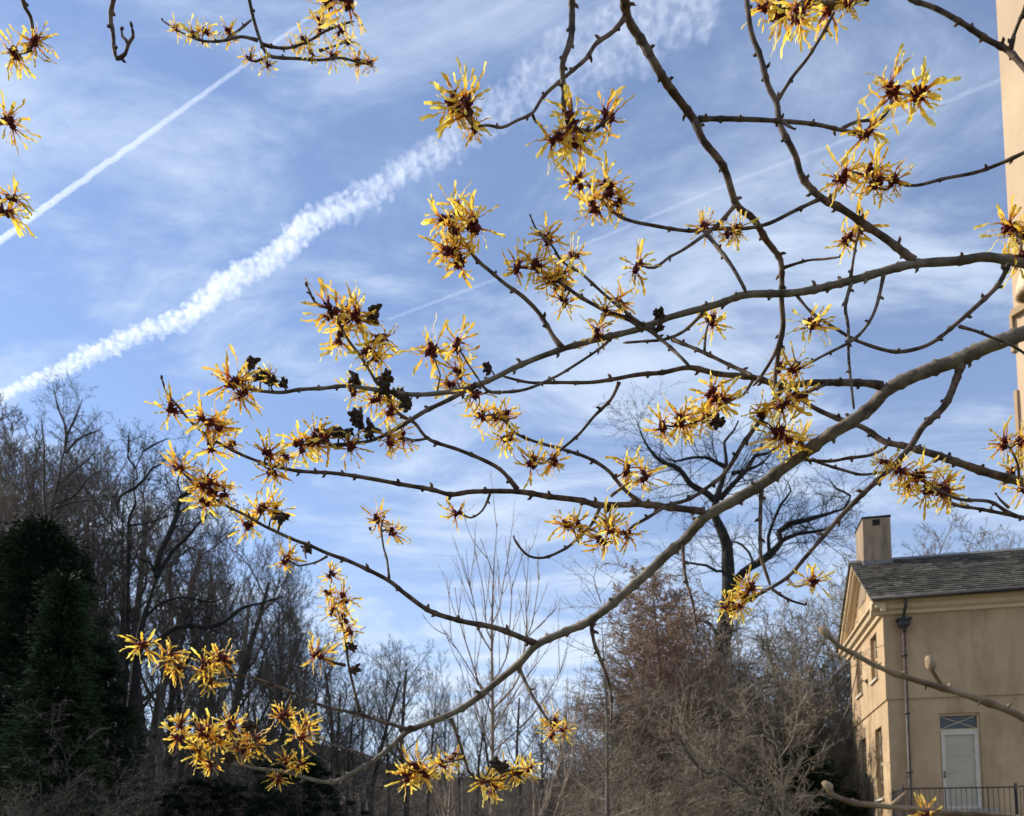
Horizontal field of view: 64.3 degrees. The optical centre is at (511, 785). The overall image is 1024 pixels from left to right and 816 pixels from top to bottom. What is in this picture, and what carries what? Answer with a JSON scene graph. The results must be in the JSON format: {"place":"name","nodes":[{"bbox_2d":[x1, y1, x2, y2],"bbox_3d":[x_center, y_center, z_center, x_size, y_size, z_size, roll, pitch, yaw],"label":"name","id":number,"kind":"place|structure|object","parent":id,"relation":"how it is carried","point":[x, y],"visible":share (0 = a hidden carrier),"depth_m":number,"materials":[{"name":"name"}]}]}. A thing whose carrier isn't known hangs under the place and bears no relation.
{"place":"outdoors","nodes":[
{"label":"outdoors","id":0,"kind":"place"},
{"bbox_2d":[113,739,562,815],"bbox_3d":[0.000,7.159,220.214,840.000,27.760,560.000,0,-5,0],"label":"ground","id":1,"kind":"structure","parent":0,"point":[410,803],"depth_m":113.86,"materials":[{"name":"brown plant"}]},
{"bbox_2d":[0,424,67,721],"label":"bare tree","id":2,"kind":"object","parent":1,"relation":"on","point":[11,512],"visible":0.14,"depth_m":49.01,"materials":[{"name":"brown plant"}]},
{"bbox_2d":[0,432,77,535],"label":"bare tree","id":3,"kind":"object","parent":1,"relation":"on","point":[5,456],"visible":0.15,"depth_m":59.10,"materials":[{"name":"brown plant"}]},
{"bbox_2d":[0,404,102,795],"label":"bare tree","id":4,"kind":"object","parent":1,"relation":"on","point":[35,477],"visible":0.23,"depth_m":46.02,"materials":[{"name":"brown plant"}]},
{"bbox_2d":[17,436,122,681],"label":"bare tree","id":5,"kind":"object","parent":1,"relation":"on","point":[67,525],"visible":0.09,"depth_m":54.47,"materials":[{"name":"brown plant"}]},
{"bbox_2d":[0,446,144,655],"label":"bare tree","id":6,"kind":"object","parent":1,"relation":"on","point":[88,507],"visible":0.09,"depth_m":56.11,"materials":[{"name":"brown plant"}]},
{"bbox_2d":[25,473,134,702],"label":"bare tree","id":7,"kind":"object","parent":1,"relation":"on","point":[105,569],"visible":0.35,"depth_m":50.74,"materials":[{"name":"brown plant"}]},
{"bbox_2d":[52,442,154,756],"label":"bare tree","id":8,"kind":"object","parent":1,"relation":"on","point":[95,491],"visible":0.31,"depth_m":54.84,"materials":[{"name":"brown plant"}]},
{"bbox_2d":[76,419,163,643],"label":"bare tree","id":9,"kind":"object","parent":1,"relation":"on","point":[121,527],"visible":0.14,"depth_m":85.45,"materials":[{"name":"brown plant"}]},
{"bbox_2d":[42,426,213,793],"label":"bare tree","id":10,"kind":"object","parent":1,"relation":"on","point":[122,617],"visible":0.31,"depth_m":53.46,"materials":[{"name":"brown plant"}]},
{"bbox_2d":[67,425,240,815],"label":"bare tree","id":11,"kind":"object","parent":1,"relation":"on","point":[139,593],"visible":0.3,"depth_m":54.62,"materials":[{"name":"brown plant"}]},
{"bbox_2d":[114,452,221,815],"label":"bare tree","id":12,"kind":"object","parent":1,"relation":"on","point":[168,763],"visible":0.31,"depth_m":47.20,"materials":[{"name":"brown plant"}]},
{"bbox_2d":[112,479,237,815],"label":"bare tree","id":13,"kind":"object","parent":1,"relation":"on","point":[161,694],"visible":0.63,"depth_m":43.74,"materials":[{"name":"brown plant"}]},
{"bbox_2d":[90,436,259,815],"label":"bare tree","id":14,"kind":"object","parent":1,"relation":"on","point":[152,730],"visible":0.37,"depth_m":52.38,"materials":[{"name":"brown plant"}]},
{"bbox_2d":[132,493,233,815],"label":"bare tree","id":15,"kind":"object","parent":1,"relation":"on","point":[180,774],"visible":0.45,"depth_m":46.55,"materials":[{"name":"brown plant"}]},
{"bbox_2d":[121,492,264,815],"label":"bare tree","id":16,"kind":"object","parent":1,"relation":"on","point":[211,586],"visible":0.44,"depth_m":48.76,"materials":[{"name":"brown plant"}]},
{"bbox_2d":[143,564,272,812],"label":"bare tree","id":17,"kind":"object","parent":1,"relation":"on","point":[189,761],"visible":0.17,"depth_m":61.78,"materials":[{"name":"brown plant"}]},
{"bbox_2d":[128,749,323,815],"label":"bare shrub","id":18,"kind":"object","parent":1,"relation":"on","point":[151,755],"visible":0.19,"depth_m":49.83,"materials":[{"name":"brown plant"}]},
{"bbox_2d":[175,507,289,815],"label":"bare tree","id":19,"kind":"object","parent":1,"relation":"on","point":[222,691],"visible":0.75,"depth_m":44.44,"materials":[{"name":"brown plant"}]},
{"bbox_2d":[164,514,322,775],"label":"bare tree","id":20,"kind":"object","parent":1,"relation":"on","point":[253,635],"visible":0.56,"depth_m":61.03,"materials":[{"name":"brown plant"}]},
{"bbox_2d":[185,532,321,814],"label":"bare tree","id":21,"kind":"object","parent":1,"relation":"on","point":[248,608],"visible":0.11,"depth_m":86.25,"materials":[{"name":"brown plant"}]},
{"bbox_2d":[238,584,306,815],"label":"bare tree","id":22,"kind":"object","parent":1,"relation":"on","point":[270,735],"visible":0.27,"depth_m":65.91,"materials":[{"name":"brown plant"}]},
{"bbox_2d":[253,613,316,804],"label":"bare tree","id":23,"kind":"object","parent":1,"relation":"on","point":[284,675],"visible":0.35,"depth_m":60.15,"materials":[{"name":"brown plant"}]},
{"bbox_2d":[245,543,329,815],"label":"bare tree","id":24,"kind":"object","parent":1,"relation":"on","point":[282,698],"visible":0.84,"depth_m":50.12,"materials":[{"name":"brown plant"}]},
{"bbox_2d":[150,674,446,815],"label":"bare shrub","id":25,"kind":"object","parent":1,"relation":"on","point":[250,782],"visible":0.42,"depth_m":43.01,"materials":[{"name":"brown plant"}]},
{"bbox_2d":[239,572,358,815],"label":"bare tree","id":26,"kind":"object","parent":1,"relation":"on","point":[335,637],"visible":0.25,"depth_m":78.70,"materials":[{"name":"brown plant"}]},
{"bbox_2d":[250,622,352,815],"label":"bare tree","id":27,"kind":"object","parent":1,"relation":"on","point":[306,672],"visible":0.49,"depth_m":57.82,"materials":[{"name":"brown plant"}]},
{"bbox_2d":[274,645,363,814],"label":"bare tree","id":28,"kind":"object","parent":1,"relation":"on","point":[324,738],"visible":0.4,"depth_m":69.20,"materials":[{"name":"brown plant"}]},
{"bbox_2d":[264,626,376,814],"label":"bare tree","id":29,"kind":"object","parent":1,"relation":"on","point":[328,667],"visible":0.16,"depth_m":84.94,"materials":[{"name":"brown plant"}]},
{"bbox_2d":[305,666,373,815],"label":"bare tree","id":30,"kind":"object","parent":1,"relation":"on","point":[340,694],"visible":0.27,"depth_m":78.83,"materials":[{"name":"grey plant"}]},
{"bbox_2d":[274,754,427,815],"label":"bare shrub","id":31,"kind":"object","parent":1,"relation":"on","point":[389,806],"visible":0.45,"depth_m":54.74,"materials":[{"name":"brown plant"}]},
{"bbox_2d":[321,651,382,815],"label":"bare tree","id":32,"kind":"object","parent":1,"relation":"on","point":[352,719],"visible":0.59,"depth_m":69.87,"materials":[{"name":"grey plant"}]},
{"bbox_2d":[320,674,399,815],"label":"bare tree","id":33,"kind":"object","parent":1,"relation":"on","point":[361,759],"visible":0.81,"depth_m":56.76,"materials":[{"name":"brown plant"}]},
{"bbox_2d":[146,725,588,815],"bbox_3d":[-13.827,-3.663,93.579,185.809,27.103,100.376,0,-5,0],"label":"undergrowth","id":34,"kind":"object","parent":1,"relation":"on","point":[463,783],"visible":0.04,"depth_m":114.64,"materials":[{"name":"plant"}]},
{"bbox_2d":[348,640,411,815],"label":"bare tree","id":35,"kind":"object","parent":1,"relation":"on","point":[391,732],"visible":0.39,"depth_m":74.86,"materials":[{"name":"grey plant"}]},
{"bbox_2d":[328,640,433,815],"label":"bare tree","id":36,"kind":"object","parent":1,"relation":"on","point":[378,762],"visible":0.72,"depth_m":69.27,"materials":[{"name":"brown plant"}]},
{"bbox_2d":[364,633,452,815],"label":"bare tree","id":37,"kind":"object","parent":1,"relation":"on","point":[403,703],"visible":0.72,"depth_m":72.24,"materials":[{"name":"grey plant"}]},
{"bbox_2d":[407,648,452,815],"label":"bare tree","id":38,"kind":"object","parent":1,"relation":"on","point":[431,742],"visible":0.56,"depth_m":79.00,"materials":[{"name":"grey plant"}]},
{"bbox_2d":[420,663,467,812],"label":"bare tree","id":39,"kind":"object","parent":1,"relation":"on","point":[445,701],"visible":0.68,"depth_m":75.48,"materials":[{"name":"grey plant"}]},
{"bbox_2d":[428,676,476,814],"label":"bare tree","id":40,"kind":"object","parent":1,"relation":"on","point":[469,758],"visible":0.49,"depth_m":84.96,"materials":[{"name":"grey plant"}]},
{"bbox_2d":[453,658,509,814],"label":"bare tree","id":41,"kind":"object","parent":1,"relation":"on","point":[482,739],"visible":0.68,"depth_m":80.59,"materials":[{"name":"brown plant"}]},
{"bbox_2d":[452,690,514,813],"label":"bare tree","id":42,"kind":"object","parent":1,"relation":"on","point":[486,752],"visible":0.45,"depth_m":84.96,"materials":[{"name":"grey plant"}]},
{"bbox_2d":[483,675,549,815],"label":"bare tree","id":43,"kind":"object","parent":1,"relation":"on","point":[517,741],"visible":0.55,"depth_m":87.94,"materials":[{"name":"brown plant"}]},
{"bbox_2d":[512,664,568,807],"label":"bare tree","id":44,"kind":"object","parent":1,"relation":"on","point":[535,729],"visible":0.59,"depth_m":86.28,"materials":[{"name":"brown plant"}]},
{"bbox_2d":[591,550,850,733],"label":"bare shrub","id":45,"kind":"object","parent":1,"relation":"on","point":[756,603],"visible":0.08,"depth_m":42.83,"materials":[{"name":"brown plant"}]},
{"bbox_2d":[619,686,854,815],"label":"bare shrub","id":46,"kind":"object","parent":1,"relation":"on","point":[809,733],"visible":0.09,"depth_m":29.83,"materials":[{"name":"brown plant"}]},
{"bbox_2d":[663,564,852,744],"bbox_3d":[14.181,-2.244,44.389,16.429,15.894,17.832,1,-5,-7],"label":"bare shrub","id":47,"kind":"object","parent":1,"relation":"on","point":[727,619],"visible":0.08,"depth_m":38.59,"materials":[{"name":"brown plant"}]},
{"bbox_2d":[734,589,850,734],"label":"bare tree","id":48,"kind":"object","parent":1,"relation":"on","point":[780,623],"visible":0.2,"depth_m":43.52,"materials":[{"name":"brown plant"}]},
{"bbox_2d":[818,626,1023,722],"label":"budding branch","id":49,"kind":"object","parent":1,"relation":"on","point":[930,664],"visible":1,"depth_m":0.30,"materials":[{"name":"plant"}]},
{"bbox_2d":[841,505,1005,560],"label":"bare tree","id":50,"kind":"object","parent":1,"relation":"on","point":[956,520],"visible":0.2,"depth_m":55.17,"materials":[{"name":"brown plant"}]},
{"bbox_2d":[836,515,1023,815],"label":"stucco house","id":51,"kind":"structure","parent":1,"relation":"on","point":[959,617],"depth_m":23.08,"materials":[{"name":"beige paint"}]},
{"bbox_2d":[853,718,884,815],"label":"wall vine","id":52,"kind":"object","parent":51,"relation":"attached to","point":[866,785],"depth_m":25.97,"materials":[{"name":"brown plant"}]},
{"bbox_2d":[892,783,1016,815],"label":"iron railing","id":53,"kind":"object","parent":51,"relation":"on","point":[900,802],"visible":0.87,"depth_m":21.44,"materials":[{"name":"metal"}]},
{"bbox_2d":[940,715,976,728],"bbox_3d":[12.559,-1.792,23.002,0.968,0.398,0.032,-1,-5,13],"label":"transom window","id":54,"kind":"structure","parent":51,"relation":"in","point":[946,722],"depth_m":23.01,"materials":[{"name":"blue glass"}]},
{"bbox_2d":[940,730,981,808],"bbox_3d":[12.568,-0.455,22.806,0.954,2.189,0.124,-1,-5,13],"label":"door","id":55,"kind":"structure","parent":51,"relation":"in","point":[959,749],"depth_m":22.83,"materials":[{"name":"white paint"}]},
{"bbox_2d":[996,0,1023,477],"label":"tall building","id":56,"kind":"structure","parent":1,"relation":"on","point":[1011,72],"depth_m":8.16,"materials":[{"name":"beige paint"}]},
{"bbox_2d":[0,0,1023,777],"label":"sky","id":57,"kind":"structure","parent":0,"point":[185,198],"materials":[{"name":"blue"}]},
{"bbox_2d":[822,781,1019,815],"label":"budding branch","id":58,"kind":"object","parent":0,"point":[929,810],"visible":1,"depth_m":0.31,"materials":[{"name":"wood"}]},
{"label":"lawn","id":59,"kind":"structure","parent":0,"visible":0},
{"bbox_2d":[0,530,44,800],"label":"broadleaf evergreen","id":60,"kind":"object","parent":59,"relation":"on","point":[32,615],"visible":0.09,"depth_m":36.79,"materials":[{"name":"green plant"}]},
{"bbox_2d":[0,439,45,682],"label":"bare tree","id":61,"kind":"object","parent":59,"relation":"on","point":[8,495],"visible":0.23,"depth_m":44.11,"materials":[{"name":"brown plant"}]},
{"bbox_2d":[0,511,118,815],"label":"broadleaf evergreen","id":62,"kind":"object","parent":59,"relation":"on","point":[47,545],"visible":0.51,"depth_m":33.99,"materials":[{"name":"green plant"}]},
{"bbox_2d":[0,566,124,815],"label":"conifer","id":63,"kind":"object","parent":59,"relation":"on","point":[60,667],"visible":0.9,"depth_m":25.88,"materials":[{"name":"green plant"}]},
{"bbox_2d":[1,366,137,806],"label":"bare tree","id":64,"kind":"object","parent":59,"relation":"on","point":[52,507],"visible":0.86,"depth_m":42.91,"materials":[{"name":"brown plant"}]},
{"bbox_2d":[0,771,175,815],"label":"bare shrub","id":65,"kind":"object","parent":59,"relation":"on","point":[11,807],"visible":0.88,"depth_m":18.63,"materials":[{"name":"brown plant"}]},
{"bbox_2d":[2,691,199,815],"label":"bare shrub","id":66,"kind":"object","parent":59,"relation":"on","point":[99,798],"visible":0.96,"depth_m":19.03,"materials":[{"name":"brown plant"}]},
{"bbox_2d":[45,632,160,815],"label":"broadleaf evergreen","id":67,"kind":"object","parent":59,"relation":"on","point":[116,712],"visible":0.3,"depth_m":33.42,"materials":[{"name":"green plant"}]},
{"bbox_2d":[91,411,194,744],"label":"old tree","id":68,"kind":"object","parent":59,"relation":"on","point":[127,612],"visible":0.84,"depth_m":41.92,"materials":[{"name":"brown plant"}]},
{"bbox_2d":[111,430,288,815],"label":"old tree","id":69,"kind":"object","parent":59,"relation":"on","point":[158,567],"visible":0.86,"depth_m":38.06,"materials":[{"name":"brown plant"}]},
{"bbox_2d":[128,775,273,815],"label":"evergreen shrub","id":70,"kind":"object","parent":59,"relation":"on","point":[176,804],"visible":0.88,"depth_m":41.27,"materials":[{"name":"green plant"}]},
{"bbox_2d":[236,750,370,815],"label":"evergreen shrub","id":71,"kind":"object","parent":59,"relation":"on","point":[318,770],"visible":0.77,"depth_m":39.45,"materials":[{"name":"green plant"}]},
{"bbox_2d":[335,760,497,815],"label":"bare shrub","id":72,"kind":"object","parent":59,"relation":"on","point":[456,811],"visible":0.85,"depth_m":32.66,"materials":[{"name":"brown plant"}]},
{"bbox_2d":[388,699,469,815],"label":"pale sapling","id":73,"kind":"object","parent":59,"relation":"on","point":[444,803],"visible":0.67,"depth_m":9.96,"materials":[{"name":"beige plant"}]},
{"bbox_2d":[430,776,567,815],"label":"bare shrub","id":74,"kind":"object","parent":59,"relation":"on","point":[511,813],"visible":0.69,"depth_m":30.43,"materials":[{"name":"brown plant"}]},
{"bbox_2d":[421,469,579,815],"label":"young tree","id":75,"kind":"object","parent":59,"relation":"on","point":[491,635],"visible":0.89,"depth_m":11.95,"materials":[{"name":"brown plant"}]},
{"bbox_2d":[0,0,1023,807],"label":"witch hazel","id":76,"kind":"object","parent":59,"relation":"on","point":[784,12],"visible":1,"depth_m":0.60,"materials":[{"name":"yellow plant"}]},
{"bbox_2d":[531,655,588,815],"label":"pale sapling","id":77,"kind":"object","parent":59,"relation":"on","point":[541,813],"visible":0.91,"depth_m":9.99,"materials":[{"name":"brown plant"}]},
{"bbox_2d":[482,737,724,815],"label":"bare shrub","id":78,"kind":"object","parent":59,"relation":"on","point":[655,797],"visible":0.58,"depth_m":24.42,"materials":[{"name":"brown plant"}]},
{"bbox_2d":[537,542,673,815],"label":"slender tree","id":79,"kind":"object","parent":59,"relation":"on","point":[607,769],"visible":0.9,"depth_m":19.96,"materials":[{"name":"brown plant"}]},
{"bbox_2d":[541,685,688,815],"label":"bare shrub","id":80,"kind":"object","parent":59,"relation":"on","point":[616,784],"visible":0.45,"depth_m":27.88,"materials":[{"name":"brown plant"}]},
{"bbox_2d":[521,611,727,815],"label":"bare conifer","id":81,"kind":"object","parent":59,"relation":"on","point":[640,664],"visible":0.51,"depth_m":31.03,"materials":[{"name":"brown plant"}]},
{"bbox_2d":[496,609,812,815],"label":"bare shrub","id":82,"kind":"object","parent":59,"relation":"on","point":[543,759],"visible":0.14,"depth_m":39.21,"materials":[{"name":"brown plant"}]},
{"bbox_2d":[537,556,777,815],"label":"bare conifer","id":83,"kind":"object","parent":59,"relation":"on","point":[656,583],"visible":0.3,"depth_m":33.19,"materials":[{"name":"brown plant"}]},
{"bbox_2d":[569,754,769,815],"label":"bare shrub","id":84,"kind":"object","parent":59,"relation":"on","point":[636,806],"visible":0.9,"depth_m":20.48,"materials":[{"name":"brown plant"}]},
{"bbox_2d":[522,647,853,771],"bbox_3d":[6.907,-0.759,33.634,10.716,10.706,10.579,3,-6,-30],"label":"bare shrub","id":85,"kind":"object","parent":59,"relation":"on","point":[804,692],"visible":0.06,"depth_m":32.77,"materials":[{"name":"brown plant"}]},
{"bbox_2d":[551,656,832,814],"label":"bare shrub","id":86,"kind":"object","parent":59,"relation":"on","point":[758,708],"visible":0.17,"depth_m":29.21,"materials":[{"name":"brown plant"}]},
{"bbox_2d":[635,602,763,765],"bbox_3d":[8.763,-1.922,37.551,9.867,13.797,8.492,1,-5,-9],"label":"bare conifer","id":87,"kind":"object","parent":59,"relation":"on","point":[695,633],"visible":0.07,"depth_m":37.51,"materials":[{"name":"plant"}]},
{"bbox_2d":[621,719,781,815],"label":"bare shrub","id":88,"kind":"object","parent":59,"relation":"on","point":[745,761],"visible":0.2,"depth_m":26.91,"materials":[{"name":"brown plant"}]},
{"bbox_2d":[571,728,833,815],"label":"bare shrub","id":89,"kind":"object","parent":59,"relation":"on","point":[710,809],"visible":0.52,"depth_m":23.13,"materials":[{"name":"brown plant"}]},
{"bbox_2d":[582,705,832,815],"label":"bare shrub","id":90,"kind":"object","parent":59,"relation":"on","point":[743,772],"visible":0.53,"depth_m":23.64,"materials":[{"name":"brown plant"}]},
{"bbox_2d":[609,742,816,815],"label":"bare shrub","id":91,"kind":"object","parent":59,"relation":"on","point":[717,796],"visible":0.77,"depth_m":21.50,"materials":[{"name":"brown plant"}]},
{"bbox_2d":[560,627,866,815],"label":"bare shrub","id":92,"kind":"object","parent":59,"relation":"on","point":[848,786],"visible":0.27,"depth_m":29.19,"materials":[{"name":"brown plant"}]},
{"bbox_2d":[589,616,839,797],"bbox_3d":[9.497,-1.407,34.261,14.824,12.252,7.853,3,-6,-29],"label":"bare shrub","id":93,"kind":"object","parent":59,"relation":"on","point":[705,663],"visible":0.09,"depth_m":33.02,"materials":[{"name":"brown plant"}]},
{"bbox_2d":[636,663,796,815],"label":"leaning tree","id":94,"kind":"object","parent":59,"relation":"on","point":[746,789],"visible":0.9,"depth_m":21.95,"materials":[{"name":"brown plant"}]},
{"bbox_2d":[584,376,880,717],"bbox_3d":[10.824,-7.761,39.454,14.680,25.841,7.152,0,-5,0],"label":"old tree","id":95,"kind":"object","parent":59,"relation":"on","point":[727,566],"visible":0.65,"depth_m":39.91,"materials":[{"name":"brown plant"}]},
{"bbox_2d":[664,651,827,814],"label":"bare shrub","id":96,"kind":"object","parent":59,"relation":"on","point":[754,723],"visible":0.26,"depth_m":27.29,"materials":[{"name":"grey plant"}]},
{"bbox_2d":[656,596,852,760],"bbox_3d":[13.361,-0.955,37.297,12.414,12.071,11.438,3,-6,-29],"label":"bare shrub","id":97,"kind":"object","parent":59,"relation":"on","point":[846,674],"visible":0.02,"depth_m":33.27,"materials":[{"name":"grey plant"}]},
{"bbox_2d":[659,594,850,745],"bbox_3d":[12.113,-2.219,40.985,10.496,15.115,19.812,-1,-5,6],"label":"bare shrub","id":98,"kind":"object","parent":59,"relation":"on","point":[752,663],"visible":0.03,"depth_m":37.45,"materials":[{"name":"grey plant"}]},
{"bbox_2d":[665,604,852,813],"bbox_3d":[11.733,-1.483,35.059,13.010,12.651,11.987,-3,-6,35],"label":"bare shrub","id":99,"kind":"object","parent":59,"relation":"on","point":[828,660],"visible":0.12,"depth_m":31.86,"materials":[{"name":"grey plant"}]},
{"bbox_2d":[677,563,878,815],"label":"bare shrub","id":100,"kind":"object","parent":59,"relation":"on","point":[846,768],"visible":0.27,"depth_m":29.96,"materials":[{"name":"brown plant"}]},
{"bbox_2d":[694,615,886,815],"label":"leaning tree","id":101,"kind":"object","parent":59,"relation":"on","point":[782,769],"visible":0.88,"depth_m":23.73,"materials":[{"name":"brown plant"}]},
{"bbox_2d":[738,593,855,806],"bbox_3d":[14.138,-1.881,34.197,14.734,13.285,7.806,5,-7,-43],"label":"bare shrub","id":102,"kind":"object","parent":59,"relation":"on","point":[843,694],"visible":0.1,"depth_m":33.53,"materials":[{"name":"grey plant"}]},
{"bbox_2d":[745,739,868,815],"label":"bare shrub","id":103,"kind":"object","parent":59,"relation":"on","point":[828,766],"visible":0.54,"depth_m":26.49,"materials":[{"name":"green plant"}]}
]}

